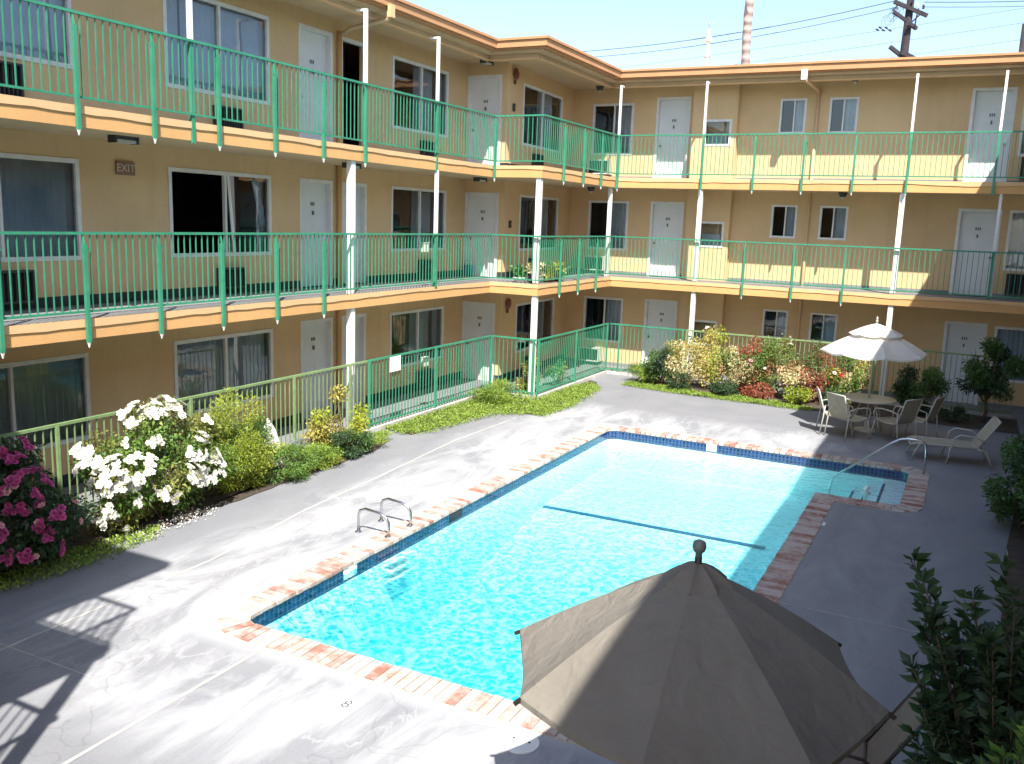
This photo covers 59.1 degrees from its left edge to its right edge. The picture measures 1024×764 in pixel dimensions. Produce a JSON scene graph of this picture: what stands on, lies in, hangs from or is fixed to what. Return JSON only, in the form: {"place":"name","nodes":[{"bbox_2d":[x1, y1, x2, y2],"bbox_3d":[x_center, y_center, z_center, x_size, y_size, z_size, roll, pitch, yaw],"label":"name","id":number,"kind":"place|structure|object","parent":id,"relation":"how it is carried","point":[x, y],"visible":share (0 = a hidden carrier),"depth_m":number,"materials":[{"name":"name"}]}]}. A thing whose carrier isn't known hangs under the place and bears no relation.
{"place":"outdoors","nodes":[
{"label":"outdoors","id":0,"kind":"place"},
{"bbox_2d":[0,360,1015,527],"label":"walkway","id":1,"kind":"structure","parent":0,"point":[74,490],"depth_m":21.04,"materials":[{"name":"concrete"}]},
{"bbox_2d":[0,340,1023,763],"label":"pool deck","id":2,"kind":"structure","parent":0,"point":[144,652],"depth_m":10.06,"materials":[{"name":"concrete"}]},
{"bbox_2d":[0,361,368,545],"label":"pool fence","id":3,"kind":"object","parent":2,"relation":"on","point":[190,407],"visible":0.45,"depth_m":14.34,"materials":[{"name":"metal"}]},
{"bbox_2d":[0,436,385,583],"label":"planting bed","id":4,"kind":"object","parent":2,"relation":"on","point":[211,500],"visible":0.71,"depth_m":12.74,"materials":[{"name":"soil"}]},
{"bbox_2d":[0,435,98,570],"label":"rose bush","id":5,"kind":"object","parent":4,"relation":"on","point":[46,524],"visible":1,"depth_m":10.10,"materials":[{"name":"pink plant"}]},
{"bbox_2d":[0,524,166,590],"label":"ground cover","id":6,"kind":"object","parent":4,"relation":"on","point":[85,551],"visible":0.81,"depth_m":10.66,"materials":[{"name":"green plant"}]},
{"bbox_2d":[69,394,232,535],"bbox_3d":[-4.830,1.050,12.196,1.514,1.771,2.589,7,11,26],"label":"rose bush","id":7,"kind":"object","parent":4,"relation":"on","point":[128,474],"visible":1,"depth_m":11.81,"materials":[{"name":"white plant"}]},
{"bbox_2d":[206,385,281,494],"bbox_3d":[-4.079,0.869,13.477,1.065,1.690,1.498,7,11,26],"label":"conifer shrub","id":8,"kind":"object","parent":4,"relation":"on","point":[244,454],"visible":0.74,"depth_m":13.41,"materials":[{"name":"green plant"}]},
{"bbox_2d":[250,441,323,484],"bbox_3d":[-3.622,1.259,14.383,1.125,0.627,1.306,7,11,26],"label":"shrub","id":9,"kind":"object","parent":4,"relation":"on","point":[296,468],"visible":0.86,"depth_m":14.26,"materials":[{"name":"green plant"}]},
{"bbox_2d":[290,441,344,470],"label":"shrub","id":10,"kind":"object","parent":4,"relation":"on","point":[324,464],"visible":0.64,"depth_m":14.91,"materials":[{"name":"green plant"}]},
{"bbox_2d":[300,384,371,449],"bbox_3d":[-3.088,0.684,15.980,0.866,1.264,1.836,7,11,26],"label":"yellow shrub","id":11,"kind":"object","parent":4,"relation":"on","point":[318,427],"visible":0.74,"depth_m":15.90,"materials":[{"name":"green plant"}]},
{"bbox_2d":[320,428,375,459],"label":"shrub","id":12,"kind":"object","parent":4,"relation":"on","point":[352,450],"visible":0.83,"depth_m":15.64,"materials":[{"name":"green plant"}]},
{"bbox_2d":[0,0,621,499],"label":"motel wing","id":13,"kind":"structure","parent":2,"relation":"on","point":[56,172],"depth_m":16.73,"materials":[{"name":"paint"}]},
{"bbox_2d":[0,60,24,96],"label":"air conditioner","id":14,"kind":"object","parent":13,"relation":"attached to","point":[11,81],"visible":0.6,"depth_m":11.98,"materials":[{"name":"metal"}]},
{"bbox_2d":[2,269,35,304],"bbox_3d":[-6.824,-1.296,12.329,0.120,0.450,0.620,7,11,26],"label":"air conditioner","id":15,"kind":"object","parent":13,"relation":"attached to","point":[15,288],"visible":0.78,"depth_m":12.39,"materials":[{"name":"metal"}]},
{"bbox_2d":[0,0,72,68],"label":"window","id":16,"kind":"structure","parent":13,"relation":"in","point":[6,3],"depth_m":12.47,"materials":[{"name":"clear glass"}]},
{"bbox_2d":[0,152,81,261],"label":"window","id":17,"kind":"structure","parent":13,"relation":"in","point":[36,193],"depth_m":12.78,"materials":[{"name":"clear glass"}]},
{"bbox_2d":[0,353,91,451],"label":"window","id":18,"kind":"structure","parent":13,"relation":"in","point":[35,393],"depth_m":13.21,"materials":[{"name":"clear glass"}]},
{"bbox_2d":[162,0,269,105],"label":"window","id":19,"kind":"structure","parent":13,"relation":"in","point":[215,22],"depth_m":15.39,"materials":[{"name":"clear glass"}]},
{"bbox_2d":[168,167,271,257],"bbox_3d":[-5.064,-2.937,15.805,0.212,1.450,2.540,7,11,26],"label":"window","id":20,"kind":"structure","parent":13,"relation":"in","point":[261,223],"depth_m":15.94,"materials":[{"name":"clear glass"}]},
{"bbox_2d":[173,328,273,417],"bbox_3d":[-5.191,-0.208,16.233,0.213,1.320,2.400,7,11,26],"label":"window","id":21,"kind":"structure","parent":13,"relation":"in","point":[205,364],"depth_m":16.21,"materials":[{"name":"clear glass"}]},
{"bbox_2d":[212,105,243,128],"bbox_3d":[-4.860,-4.523,15.477,0.120,0.360,0.600,7,11,26],"label":"air conditioner","id":22,"kind":"object","parent":13,"relation":"attached to","point":[232,124],"visible":0.45,"depth_m":15.48,"materials":[{"name":"metal"}]},
{"bbox_2d":[216,267,244,288],"bbox_3d":[-4.954,-1.838,15.960,0.120,0.360,0.600,7,11,26],"label":"air conditioner","id":23,"kind":"object","parent":13,"relation":"attached to","point":[233,277],"visible":0.57,"depth_m":15.98,"materials":[{"name":"metal"}]},
{"bbox_2d":[0,231,613,358],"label":"balcony railing","id":24,"kind":"object","parent":13,"relation":"attached to","point":[87,311],"visible":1,"depth_m":14.46,"materials":[{"name":"metal"}]},
{"bbox_2d":[0,0,620,190],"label":"balcony railing","id":25,"kind":"object","parent":13,"relation":"attached to","point":[218,99],"visible":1,"depth_m":14.31,"materials":[{"name":"metal"}]},
{"bbox_2d":[298,22,332,141],"bbox_3d":[-3.849,-5.672,17.504,0.152,2.248,1.010,7,11,26],"label":"door","id":26,"kind":"structure","parent":13,"relation":"in","point":[315,45],"depth_m":17.55,"materials":[{"name":"white metal"}]},
{"bbox_2d":[299,178,332,287],"bbox_3d":[-3.945,-2.957,17.993,0.152,2.108,1.010,7,11,26],"label":"door","id":27,"kind":"structure","parent":13,"relation":"in","point":[315,195],"depth_m":18.05,"materials":[{"name":"white metal"}]},
{"bbox_2d":[300,317,332,421],"bbox_3d":[-4.039,-0.272,18.476,0.152,2.048,1.010,7,11,26],"label":"door","id":28,"kind":"structure","parent":13,"relation":"in","point":[316,335],"depth_m":18.56,"materials":[{"name":"white metal"}]},
{"bbox_2d":[342,313,365,408],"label":"door","id":29,"kind":"structure","parent":13,"relation":"in","point":[360,319],"depth_m":19.75,"materials":[{"name":"white metal"}]},
{"bbox_2d":[342,182,366,283],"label":"door","id":30,"kind":"structure","parent":13,"relation":"in","point":[361,188],"depth_m":19.25,"materials":[{"name":"white metal"}]},
{"bbox_2d":[389,306,443,367],"bbox_3d":[-2.349,-1.098,21.734,0.212,1.320,2.350,7,11,26],"label":"window","id":31,"kind":"structure","parent":13,"relation":"in","point":[418,320],"depth_m":22.10,"materials":[{"name":"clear glass"}]},
{"bbox_2d":[390,186,446,251],"bbox_3d":[-2.254,-3.817,21.244,0.213,1.450,2.350,7,11,26],"label":"window","id":32,"kind":"structure","parent":13,"relation":"in","point":[420,197],"depth_m":21.42,"materials":[{"name":"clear glass"}]},
{"bbox_2d":[392,55,448,137],"bbox_3d":[-2.159,-6.502,20.761,0.212,1.530,2.350,7,11,26],"label":"window","id":33,"kind":"structure","parent":13,"relation":"in","point":[422,74],"depth_m":21.00,"materials":[{"name":"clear glass"}]},
{"bbox_2d":[461,301,494,381],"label":"door","id":34,"kind":"structure","parent":13,"relation":"in","point":[478,318],"depth_m":23.45,"materials":[{"name":"white metal"}]},
{"bbox_2d":[464,192,498,276],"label":"door","id":35,"kind":"structure","parent":13,"relation":"in","point":[481,208],"depth_m":22.95,"materials":[{"name":"white metal"}]},
{"bbox_2d":[466,74,502,164],"bbox_3d":[-0.674,-6.454,22.473,0.960,2.248,0.122,7,11,26],"label":"door","id":36,"kind":"structure","parent":13,"relation":"in","point":[484,91],"depth_m":22.46,"materials":[{"name":"white metal"}]},
{"bbox_2d":[514,297,554,353],"bbox_3d":[0.562,-1.623,25.224,0.212,1.320,2.780,6,11,23],"label":"window","id":37,"kind":"structure","parent":13,"relation":"in","point":[540,302],"depth_m":25.87,"materials":[{"name":"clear glass"}]},
{"bbox_2d":[518,194,558,250],"bbox_3d":[0.658,-4.343,24.734,0.210,1.450,2.780,6,11,23],"label":"window","id":38,"kind":"structure","parent":13,"relation":"in","point":[544,220],"depth_m":25.40,"materials":[{"name":"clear glass"}]},
{"bbox_2d":[522,83,562,152],"bbox_3d":[0.750,-7.028,24.252,0.215,1.530,2.780,6,11,23],"label":"window","id":39,"kind":"structure","parent":13,"relation":"in","point":[544,98],"depth_m":24.52,"materials":[{"name":"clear glass"}]},
{"bbox_2d":[328,696,363,713],"bbox_3d":[-1.429,2.781,7.791,0.220,0.007,0.220,7,11,26],"label":"depth marker","id":40,"kind":"object","parent":2,"relation":"on","point":[346,705],"visible":1,"depth_m":7.79,"materials":[{"name":"tile"}]},
{"bbox_2d":[366,335,492,431],"bbox_3d":[-1.649,-0.071,19.610,0.150,1.420,5.000,7,11,26],"label":"pool fence","id":41,"kind":"object","parent":2,"relation":"on","point":[381,426],"visible":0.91,"depth_m":19.30,"materials":[{"name":"metal"}]},
{"bbox_2d":[0,418,917,763],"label":"deck joint","id":42,"kind":"object","parent":2,"relation":"on","point":[240,660],"visible":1,"depth_m":8.75,"materials":[{"name":"concrete"}]},
{"bbox_2d":[384,380,602,434],"bbox_3d":[0.072,0.490,20.450,2.403,0.214,7.644,7,11,26],"label":"ground cover","id":43,"kind":"object","parent":2,"relation":"on","point":[460,413],"visible":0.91,"depth_m":19.89,"materials":[{"name":"green plant"}]},
{"bbox_2d":[466,377,520,406],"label":"grass tuft","id":44,"kind":"object","parent":43,"relation":"on","point":[492,390],"visible":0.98,"depth_m":20.54,"materials":[{"name":"green plant"}]},
{"bbox_2d":[493,335,535,397],"bbox_3d":[0.031,-0.362,21.555,1.136,1.420,0.150,7,11,26],"label":"pool fence","id":45,"kind":"object","parent":2,"relation":"on","point":[533,357],"visible":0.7,"depth_m":21.48,"materials":[{"name":"metal"}]},
{"bbox_2d":[501,731,539,753],"bbox_3d":[0.069,2.914,7.311,0.310,0.018,0.310,7,11,26],"label":"skimmer lid","id":46,"kind":"object","parent":2,"relation":"on","point":[519,742],"visible":1,"depth_m":7.29,"materials":[{"name":"white plastic"}]},
{"bbox_2d":[534,323,608,397],"bbox_3d":[1.626,-0.626,23.338,0.150,1.420,4.610,7,11,26],"label":"pool fence","id":47,"kind":"object","parent":2,"relation":"on","point":[593,375],"visible":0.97,"depth_m":23.19,"materials":[{"name":"metal"}]},
{"bbox_2d":[217,425,929,749],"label":"swimming pool","id":48,"kind":"structure","parent":2,"relation":"in","point":[531,571],"depth_m":13.80,"materials":[{"name":"liquid"}]},
{"bbox_2d":[355,497,412,582],"bbox_3d":[-1.674,2.056,11.987,0.805,0.793,0.884,7,11,26],"label":"pool ladder","id":49,"kind":"object","parent":48,"relation":"attached to","point":[400,564],"visible":1,"depth_m":11.80,"materials":[{"name":"metal"}]},
{"bbox_2d":[263,434,906,699],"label":"pool water","id":50,"kind":"structure","parent":48,"relation":"in","point":[478,644],"depth_m":10.74,"materials":[{"name":"liquid"}]},
{"bbox_2d":[828,438,927,494],"bbox_3d":[6.558,1.621,16.201,1.611,1.406,0.117,7,11,26],"label":"pool handrail","id":51,"kind":"object","parent":48,"relation":"attached to","point":[877,451],"visible":0.92,"depth_m":16.08,"materials":[{"name":"metal"}]},
{"bbox_2d":[607,323,684,379],"bbox_3d":[3.670,-0.831,24.876,2.144,1.420,0.150,7,11,26],"label":"pool fence","id":52,"kind":"object","parent":2,"relation":"on","point":[616,372],"visible":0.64,"depth_m":25.03,"materials":[{"name":"metal"}]},
{"bbox_2d":[513,539,896,763],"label":"parasol","id":53,"kind":"object","parent":2,"relation":"on","point":[697,661],"visible":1,"depth_m":4.63,"materials":[{"name":"beige fabric"}]},
{"bbox_2d":[397,52,1023,410],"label":"motel wing","id":54,"kind":"structure","parent":2,"relation":"on","point":[972,92],"depth_m":23.54,"materials":[{"name":"paint"}]},
{"bbox_2d":[583,296,623,342],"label":"window","id":55,"kind":"structure","parent":54,"relation":"in","point":[613,311],"depth_m":26.78,"materials":[{"name":"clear glass"}]},
{"bbox_2d":[586,200,628,250],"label":"window","id":56,"kind":"structure","parent":54,"relation":"in","point":[620,209],"depth_m":26.30,"materials":[{"name":"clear glass"}]},
{"bbox_2d":[591,103,634,154],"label":"window","id":57,"kind":"structure","parent":54,"relation":"in","point":[627,116],"depth_m":25.80,"materials":[{"name":"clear glass"}]},
{"bbox_2d":[641,299,677,369],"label":"door","id":58,"kind":"structure","parent":54,"relation":"in","point":[657,313],"depth_m":26.11,"materials":[{"name":"white metal"}]},
{"bbox_2d":[647,201,684,276],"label":"door","id":59,"kind":"structure","parent":54,"relation":"in","point":[666,218],"depth_m":25.66,"materials":[{"name":"white metal"}]},
{"bbox_2d":[653,96,691,177],"bbox_3d":[4.468,-6.754,25.141,0.970,2.248,0.172,7,11,26],"label":"door","id":60,"kind":"structure","parent":54,"relation":"in","point":[673,113],"depth_m":25.16,"materials":[{"name":"white metal"}]},
{"bbox_2d":[701,221,724,247],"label":"window","id":61,"kind":"structure","parent":54,"relation":"in","point":[704,236],"depth_m":24.73,"materials":[{"name":"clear glass"}]},
{"bbox_2d":[705,119,731,145],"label":"window","id":62,"kind":"structure","parent":54,"relation":"in","point":[719,141],"depth_m":24.26,"materials":[{"name":"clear glass"}]},
{"bbox_2d":[761,309,788,337],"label":"window","id":63,"kind":"structure","parent":54,"relation":"in","point":[781,323],"depth_m":24.58,"materials":[{"name":"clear glass"}]},
{"bbox_2d":[769,205,797,237],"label":"window","id":64,"kind":"structure","parent":54,"relation":"in","point":[790,220],"depth_m":24.09,"materials":[{"name":"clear glass"}]},
{"bbox_2d":[778,98,807,132],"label":"window","id":65,"kind":"structure","parent":54,"relation":"in","point":[800,105],"depth_m":23.61,"materials":[{"name":"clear glass"}]},
{"bbox_2d":[612,236,1023,305],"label":"balcony railing","id":66,"kind":"object","parent":54,"relation":"attached to","point":[742,281],"visible":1,"depth_m":22.66,"materials":[{"name":"metal"}]},
{"bbox_2d":[618,131,1023,195],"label":"balcony railing","id":67,"kind":"object","parent":54,"relation":"attached to","point":[802,171],"visible":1,"depth_m":22.24,"materials":[{"name":"metal"}]},
{"bbox_2d":[808,312,837,341],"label":"window","id":68,"kind":"structure","parent":54,"relation":"in","point":[829,327],"depth_m":24.03,"materials":[{"name":"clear glass"}]},
{"bbox_2d":[817,206,848,240],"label":"window","id":69,"kind":"structure","parent":54,"relation":"in","point":[840,214],"depth_m":23.54,"materials":[{"name":"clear glass"}]},
{"bbox_2d":[827,97,859,132],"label":"window","id":70,"kind":"structure","parent":54,"relation":"in","point":[849,119],"depth_m":23.06,"materials":[{"name":"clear glass"}]},
{"bbox_2d":[937,321,987,404],"bbox_3d":[11.267,-0.484,22.643,0.950,2.048,0.172,7,11,26],"label":"door","id":71,"kind":"structure","parent":54,"relation":"in","point":[959,337],"depth_m":22.67,"materials":[{"name":"white metal"}]},
{"bbox_2d":[949,208,1002,295],"bbox_3d":[11.361,-3.169,22.160,0.950,2.108,0.172,7,11,26],"label":"door","id":72,"kind":"structure","parent":54,"relation":"in","point":[975,230],"depth_m":22.19,"materials":[{"name":"white metal"}]},
{"bbox_2d":[962,87,1017,181],"bbox_3d":[11.456,-5.884,21.672,0.950,2.248,0.172,7,11,26],"label":"door","id":73,"kind":"structure","parent":54,"relation":"in","point":[986,105],"depth_m":21.69,"materials":[{"name":"white metal"}]},
{"bbox_2d":[990,326,1023,383],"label":"window","id":74,"kind":"structure","parent":54,"relation":"in","point":[1012,337],"depth_m":22.14,"materials":[{"name":"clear glass"}]},
{"bbox_2d":[1002,210,1023,271],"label":"window","id":75,"kind":"structure","parent":54,"relation":"in","point":[1015,233],"depth_m":21.79,"materials":[{"name":"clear glass"}]},
{"bbox_2d":[1004,273,1023,294],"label":"air conditioner","id":76,"kind":"object","parent":54,"relation":"attached to","point":[1016,286],"visible":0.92,"depth_m":21.77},
{"bbox_2d":[634,378,1018,433],"bbox_3d":[7.190,0.497,22.123,9.150,0.001,1.850,7,11,26],"label":"planting bed","id":77,"kind":"object","parent":2,"relation":"on","point":[1008,426],"visible":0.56,"depth_m":21.12,"materials":[{"name":"soil"}]},
{"bbox_2d":[624,362,662,382],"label":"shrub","id":78,"kind":"object","parent":77,"relation":"on","point":[639,370],"visible":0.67,"depth_m":23.90,"materials":[{"name":"green plant"}]},
{"bbox_2d":[640,346,675,384],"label":"bush","id":79,"kind":"object","parent":77,"relation":"on","point":[657,365],"visible":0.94,"depth_m":23.59,"materials":[{"name":"green plant"}]},
{"bbox_2d":[661,336,704,383],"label":"rose shrub","id":80,"kind":"object","parent":77,"relation":"on","point":[691,352],"visible":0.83,"depth_m":23.47,"materials":[{"name":"yellow plant"}]},
{"bbox_2d":[691,324,740,388],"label":"rose shrub","id":81,"kind":"object","parent":77,"relation":"on","point":[711,368],"visible":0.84,"depth_m":23.14,"materials":[{"name":"yellow plant"}]},
{"bbox_2d":[620,380,812,410],"bbox_3d":[4.968,0.316,22.453,5.019,0.176,0.895,9,12,33],"label":"ground cover","id":82,"kind":"object","parent":77,"relation":"on","point":[734,397],"visible":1,"depth_m":22.30,"materials":[{"name":"green plant"}]},
{"bbox_2d":[708,379,739,394],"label":"plant","id":83,"kind":"object","parent":77,"relation":"on","point":[725,388],"visible":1,"depth_m":22.39,"materials":[{"name":"green plant"}]},
{"bbox_2d":[718,345,758,393],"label":"rose shrub","id":84,"kind":"object","parent":77,"relation":"on","point":[732,376],"visible":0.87,"depth_m":22.65,"materials":[{"name":"beige plant"}]},
{"bbox_2d":[735,335,776,394],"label":"rose shrub","id":85,"kind":"object","parent":77,"relation":"on","point":[755,353],"visible":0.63,"depth_m":22.51,"materials":[{"name":"red plant"}]},
{"bbox_2d":[742,381,774,399],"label":"plant","id":86,"kind":"object","parent":77,"relation":"on","point":[754,390],"visible":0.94,"depth_m":22.16,"materials":[{"name":"red plant"}]},
{"bbox_2d":[754,332,799,396],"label":"rose shrub","id":87,"kind":"object","parent":77,"relation":"on","point":[772,380],"visible":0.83,"depth_m":22.54,"materials":[{"name":"green plant"}]},
{"bbox_2d":[782,385,814,405],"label":"plant","id":88,"kind":"object","parent":77,"relation":"on","point":[801,393],"visible":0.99,"depth_m":21.71,"materials":[{"name":"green plant"}]},
{"bbox_2d":[778,359,824,402],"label":"rose shrub","id":89,"kind":"object","parent":77,"relation":"on","point":[788,378],"visible":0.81,"depth_m":22.02,"materials":[{"name":"beige plant"}]},
{"bbox_2d":[795,336,845,401],"bbox_3d":[7.491,-0.283,22.124,1.060,1.699,1.156,0,10,-10],"label":"rose shrub","id":90,"kind":"object","parent":77,"relation":"on","point":[818,358],"visible":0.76,"depth_m":21.93,"materials":[{"name":"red plant"}]},
{"bbox_2d":[822,356,870,403],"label":"rose shrub","id":91,"kind":"object","parent":77,"relation":"on","point":[860,377],"visible":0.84,"depth_m":21.84,"materials":[{"name":"green plant"}]},
{"bbox_2d":[888,364,951,416],"bbox_3d":[9.434,0.226,20.906,1.353,1.276,1.114,7,11,26],"label":"round bush","id":92,"kind":"object","parent":77,"relation":"on","point":[907,387],"visible":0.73,"depth_m":20.75,"materials":[{"name":"green plant"}]},
{"bbox_2d":[938,404,975,423],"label":"shade plant","id":93,"kind":"object","parent":77,"relation":"on","point":[958,411],"visible":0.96,"depth_m":20.23,"materials":[{"name":"green plant"}]},
{"bbox_2d":[955,335,1023,422],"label":"tree","id":94,"kind":"object","parent":77,"relation":"on","point":[984,380],"visible":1,"depth_m":20.05,"materials":[{"name":"green plant"}]},
{"bbox_2d":[823,391,870,441],"bbox_3d":[6.861,0.679,18.488,0.757,0.935,0.622,-3,11,-25],"label":"patio chair","id":95,"kind":"object","parent":2,"relation":"on","point":[837,405],"visible":0.98,"depth_m":18.36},
{"bbox_2d":[683,330,1016,418],"bbox_3d":[8.158,-0.273,22.647,7.860,1.420,0.150,7,11,26],"label":"pool fence","id":96,"kind":"object","parent":2,"relation":"on","point":[998,415],"visible":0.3,"depth_m":22.11,"materials":[{"name":"metal"}]},
{"bbox_2d":[843,393,896,435],"bbox_3d":[7.533,0.691,19.163,1.100,0.723,1.100,7,11,26],"label":"patio table","id":97,"kind":"object","parent":2,"relation":"on","point":[874,399],"visible":0.82,"depth_m":19.00,"materials":[{"name":"metal"}]},
{"bbox_2d":[820,316,928,433],"bbox_3d":[7.563,-0.163,19.009,2.079,2.450,2.079,7,11,26],"label":"parasol","id":98,"kind":"object","parent":2,"relation":"on","point":[874,342],"visible":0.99,"depth_m":18.45,"materials":[{"name":"white fabric"}]},
{"bbox_2d":[839,684,925,763],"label":"sun lounger","id":99,"kind":"object","parent":2,"relation":"on","point":[879,745],"visible":0.29,"depth_m":6.47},
{"bbox_2d":[870,399,923,444],"bbox_3d":[7.806,0.741,18.326,0.622,0.935,0.757,-3,12,-28],"label":"patio chair","id":100,"kind":"object","parent":2,"relation":"on","point":[909,411],"visible":0.98,"depth_m":18.10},
{"bbox_2d":[894,396,945,437],"bbox_3d":[8.397,0.714,18.595,0.622,0.935,0.757,-8,14,-44],"label":"patio chair","id":101,"kind":"object","parent":2,"relation":"on","point":[935,409],"visible":0.62,"depth_m":18.43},
{"bbox_2d":[906,415,1001,468],"bbox_3d":[8.213,1.044,16.872,1.480,0.889,0.668,5,11,17],"label":"sun lounger","id":102,"kind":"object","parent":2,"relation":"on","point":[989,428],"visible":0.99,"depth_m":16.82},
{"bbox_2d":[897,546,1023,763],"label":"oleander shrub","id":103,"kind":"object","parent":2,"relation":"on","point":[962,717],"visible":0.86,"depth_m":4.73,"materials":[{"name":"green plant"}]},
{"bbox_2d":[955,714,1023,763],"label":"oleander shrub","id":104,"kind":"object","parent":2,"relation":"on","point":[995,754],"visible":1,"depth_m":3.27,"materials":[{"name":"green plant"}]},
{"bbox_2d":[1001,473,1023,684],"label":"planting bed","id":105,"kind":"object","parent":2,"relation":"on","point":[1014,578],"visible":0.25,"depth_m":11.77,"materials":[{"name":"soil"}]},
{"bbox_2d":[980,433,1023,529],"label":"edge shrub","id":106,"kind":"object","parent":105,"relation":"on","point":[1012,504],"visible":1,"depth_m":13.00,"materials":[{"name":"green plant"}]},
{"bbox_2d":[406,0,1023,69],"label":"sky","id":107,"kind":"structure","parent":0,"point":[584,25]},
{"label":"ground","id":108,"kind":"structure","parent":0,"visible":0},
{"bbox_2d":[741,0,753,63],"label":"smokestack","id":109,"kind":"object","parent":108,"relation":"on","point":[746,33],"visible":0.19,"depth_m":35.05,"materials":[{"name":"white"}]},
{"bbox_2d":[875,0,927,56],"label":"utility pole","id":110,"kind":"object","parent":108,"relation":"on","point":[907,20],"visible":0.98,"depth_m":34.28,"materials":[{"name":"brown wood"}]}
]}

